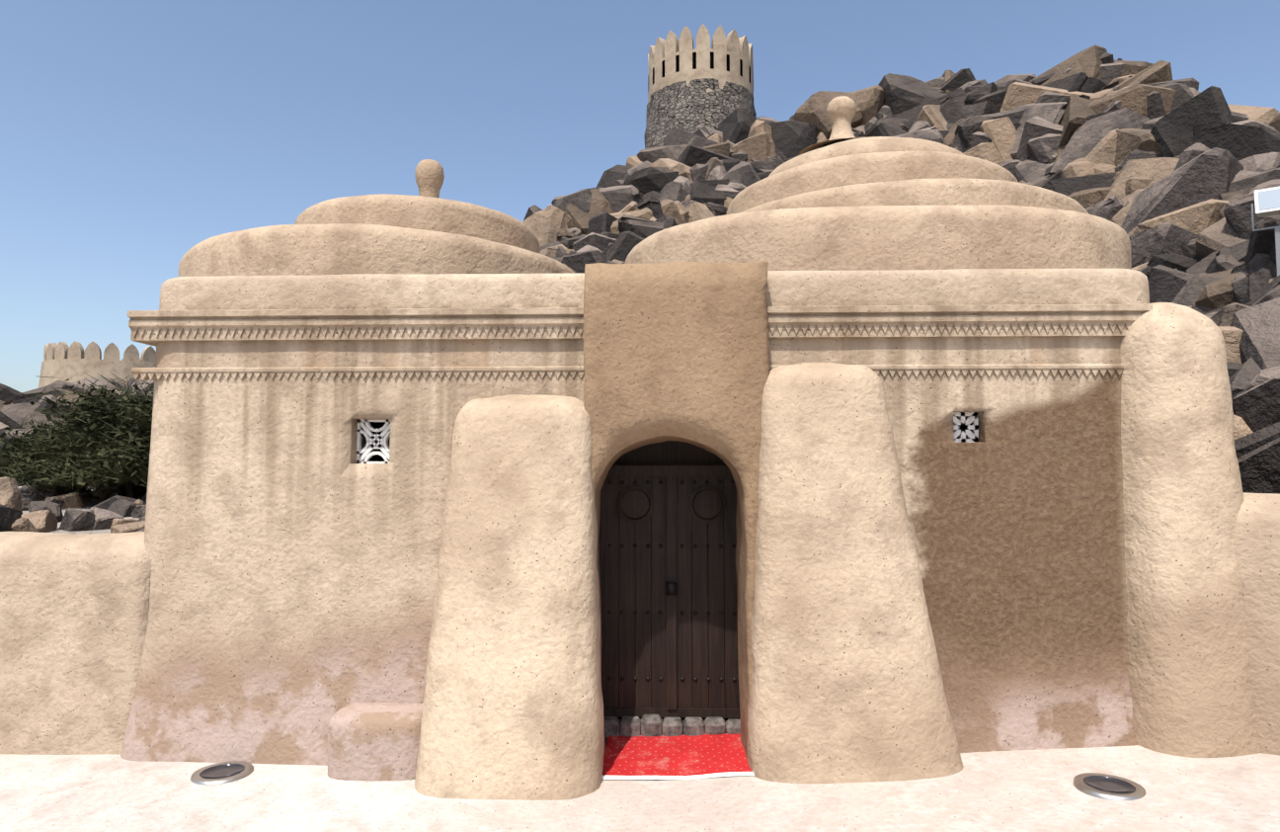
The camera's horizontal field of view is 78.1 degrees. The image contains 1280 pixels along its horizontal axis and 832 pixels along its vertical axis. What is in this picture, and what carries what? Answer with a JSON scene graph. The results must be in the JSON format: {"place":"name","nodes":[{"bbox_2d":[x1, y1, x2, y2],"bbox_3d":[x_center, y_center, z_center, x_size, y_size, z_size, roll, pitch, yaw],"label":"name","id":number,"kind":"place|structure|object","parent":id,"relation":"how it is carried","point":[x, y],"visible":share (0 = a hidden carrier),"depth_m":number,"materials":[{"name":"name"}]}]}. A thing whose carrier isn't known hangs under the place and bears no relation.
{"place":"outdoors","nodes":[
{"label":"outdoors","id":0,"kind":"place"},
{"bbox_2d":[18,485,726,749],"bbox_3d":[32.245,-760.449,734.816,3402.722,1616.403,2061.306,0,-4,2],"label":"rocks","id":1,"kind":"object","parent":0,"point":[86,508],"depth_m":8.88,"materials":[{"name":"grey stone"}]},
{"bbox_2d":[0,531,151,754],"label":"low wall","id":2,"kind":"structure","parent":1,"relation":"on","point":[73,616],"depth_m":5.24,"materials":[{"name":"paint"}]},
{"bbox_2d":[0,372,154,501],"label":"bush","id":3,"kind":"object","parent":1,"relation":"on","point":[105,441],"depth_m":10.10,"materials":[{"name":"green plant"}]},
{"bbox_2d":[38,340,156,387],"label":"crenellated wall","id":4,"kind":"structure","parent":1,"relation":"on","point":[74,361],"depth_m":40.95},
{"bbox_2d":[120,268,1149,765],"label":"mosque walls","id":5,"kind":"structure","parent":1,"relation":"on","point":[292,547],"depth_m":5.17,"materials":[{"name":"paint"}]},
{"bbox_2d":[127,307,584,380],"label":"cornice","id":6,"kind":"structure","parent":5,"relation":"attached to","point":[151,327],"depth_m":5.25,"materials":[{"name":"paint"}]},
{"bbox_2d":[178,159,574,276],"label":"dome","id":7,"kind":"structure","parent":5,"relation":"on","point":[428,230],"depth_m":5.97,"materials":[{"name":"paint"}]},
{"bbox_2d":[356,411,978,463],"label":"window grilles","id":8,"kind":"object","parent":5,"relation":"attached to","point":[962,427],"depth_m":5.34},
{"bbox_2d":[369,416,967,719],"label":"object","id":9,"kind":"structure","parent":5,"relation":"attached to","point":[376,425],"depth_m":6.03,"materials":[{"name":"black metal"}]},
{"bbox_2d":[583,261,769,755],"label":"portal block","id":10,"kind":"structure","parent":5,"relation":"on","point":[677,351],"depth_m":5.08,"materials":[{"name":"paint"}]},
{"bbox_2d":[598,440,740,719],"bbox_3d":[0.227,1.132,5.687,1.280,2.150,0.170,0,-4,2],"label":"door","id":11,"kind":"structure","parent":10,"relation":"in","point":[687,514],"depth_m":5.66,"materials":[{"name":"brown wood"}]},
{"bbox_2d":[624,95,1131,270],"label":"dome","id":12,"kind":"structure","parent":5,"relation":"on","point":[842,198],"depth_m":5.69,"materials":[{"name":"paint"}]},
{"bbox_2d":[766,304,1152,377],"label":"cornice","id":13,"kind":"structure","parent":5,"relation":"attached to","point":[1013,320],"depth_m":5.12,"materials":[{"name":"paint"}]},
{"bbox_2d":[0,44,1279,533],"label":"hillside rocks","id":14,"kind":"object","parent":1,"relation":"on","point":[1161,167],"visible":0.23,"depth_m":17.06,"materials":[{"name":"grey stone"}]},
{"bbox_2d":[1251,203,1279,276],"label":"floodlight bracket","id":15,"kind":"object","parent":14,"relation":"on","point":[1277,237],"visible":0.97,"depth_m":9.88,"materials":[{"name":"grey metal"}]},
{"bbox_2d":[1254,186,1279,217],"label":"floodlight","id":16,"kind":"object","parent":15,"relation":"attached to","point":[1269,199],"depth_m":9.90,"materials":[{"name":"white metal"}]},
{"bbox_2d":[1233,492,1279,755],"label":"low wall","id":17,"kind":"structure","parent":1,"relation":"on","point":[1256,542],"depth_m":4.68,"materials":[{"name":"paint"}]},
{"bbox_2d":[0,744,1279,831],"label":"courtyard floor","id":18,"kind":"structure","parent":0,"point":[1026,790],"depth_m":4.35,"materials":[{"name":"paint"}]},
{"bbox_2d":[190,760,253,785],"bbox_3d":[-2.569,2.197,4.858,0.350,0.024,0.350,0,-4,2],"label":"uplight","id":19,"kind":"object","parent":18,"relation":"on","point":[197,777],"depth_m":4.85,"materials":[{"name":"silver metal"}]},
{"bbox_2d":[326,702,423,781],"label":"step block","id":20,"kind":"structure","parent":18,"relation":"on","point":[374,741],"depth_m":4.78,"materials":[{"name":"paint"}]},
{"bbox_2d":[414,394,604,799],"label":"buttress","id":21,"kind":"structure","parent":18,"relation":"on","point":[513,706],"depth_m":4.75,"materials":[{"name":"paint"}]},
{"bbox_2d":[603,714,740,741],"bbox_3d":[0.228,2.189,5.543,1.048,0.162,0.135,0,-4,2],"label":"door sill","id":22,"kind":"structure","parent":18,"relation":"on","point":[651,725],"depth_m":5.49,"materials":[{"name":"grey stone"}]},
{"bbox_2d":[602,732,751,775],"bbox_3d":[0.298,2.193,5.160,1.080,0.056,0.785,0,-4,2],"label":"carpet","id":23,"kind":"object","parent":18,"relation":"on","point":[685,755],"visible":0.73,"depth_m":5.10,"materials":[{"name":"red carpet"}]},
{"bbox_2d":[601,771,754,779],"bbox_3d":[0.280,2.165,4.761,1.070,0.055,0.029,0,-4,2],"label":"doorstep","id":24,"kind":"object","parent":23,"relation":"attached to","point":[729,773],"visible":0.81,"depth_m":4.76,"materials":[{"name":"white stone"}]},
{"bbox_2d":[746,362,963,783],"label":"buttress","id":25,"kind":"structure","parent":18,"relation":"on","point":[846,682],"depth_m":4.75,"materials":[{"name":"paint"}]},
{"bbox_2d":[1072,772,1146,799],"bbox_3d":[2.567,2.027,4.317,0.350,0.024,0.350,0,-4,2],"label":"uplight","id":26,"kind":"object","parent":18,"relation":"on","point":[1082,786],"depth_m":4.30,"materials":[{"name":"silver metal"}]},
{"bbox_2d":[1120,302,1260,757],"bbox_3d":[3.475,0.809,5.215,0.822,3.136,1.041,0,-4,2],"label":"corner buttress","id":27,"kind":"object","parent":18,"relation":"on","point":[1189,680],"visible":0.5,"depth_m":4.82,"materials":[{"name":"paint"}]},
{"bbox_2d":[0,0,1279,392],"label":"sky","id":28,"kind":"structure","parent":0,"point":[134,134],"materials":[{"name":"blue"}]},
{"bbox_2d":[643,23,756,149],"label":"tower","id":29,"kind":"structure","parent":0,"point":[732,44],"depth_m":28.91,"materials":[{"name":"grey stone"}]},
{"bbox_2d":[652,51,750,83],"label":"tower window slits","id":30,"kind":"object","parent":29,"relation":"in","point":[694,62],"visible":0.23,"depth_m":28.95,"materials":[{"name":"black"}]}
]}

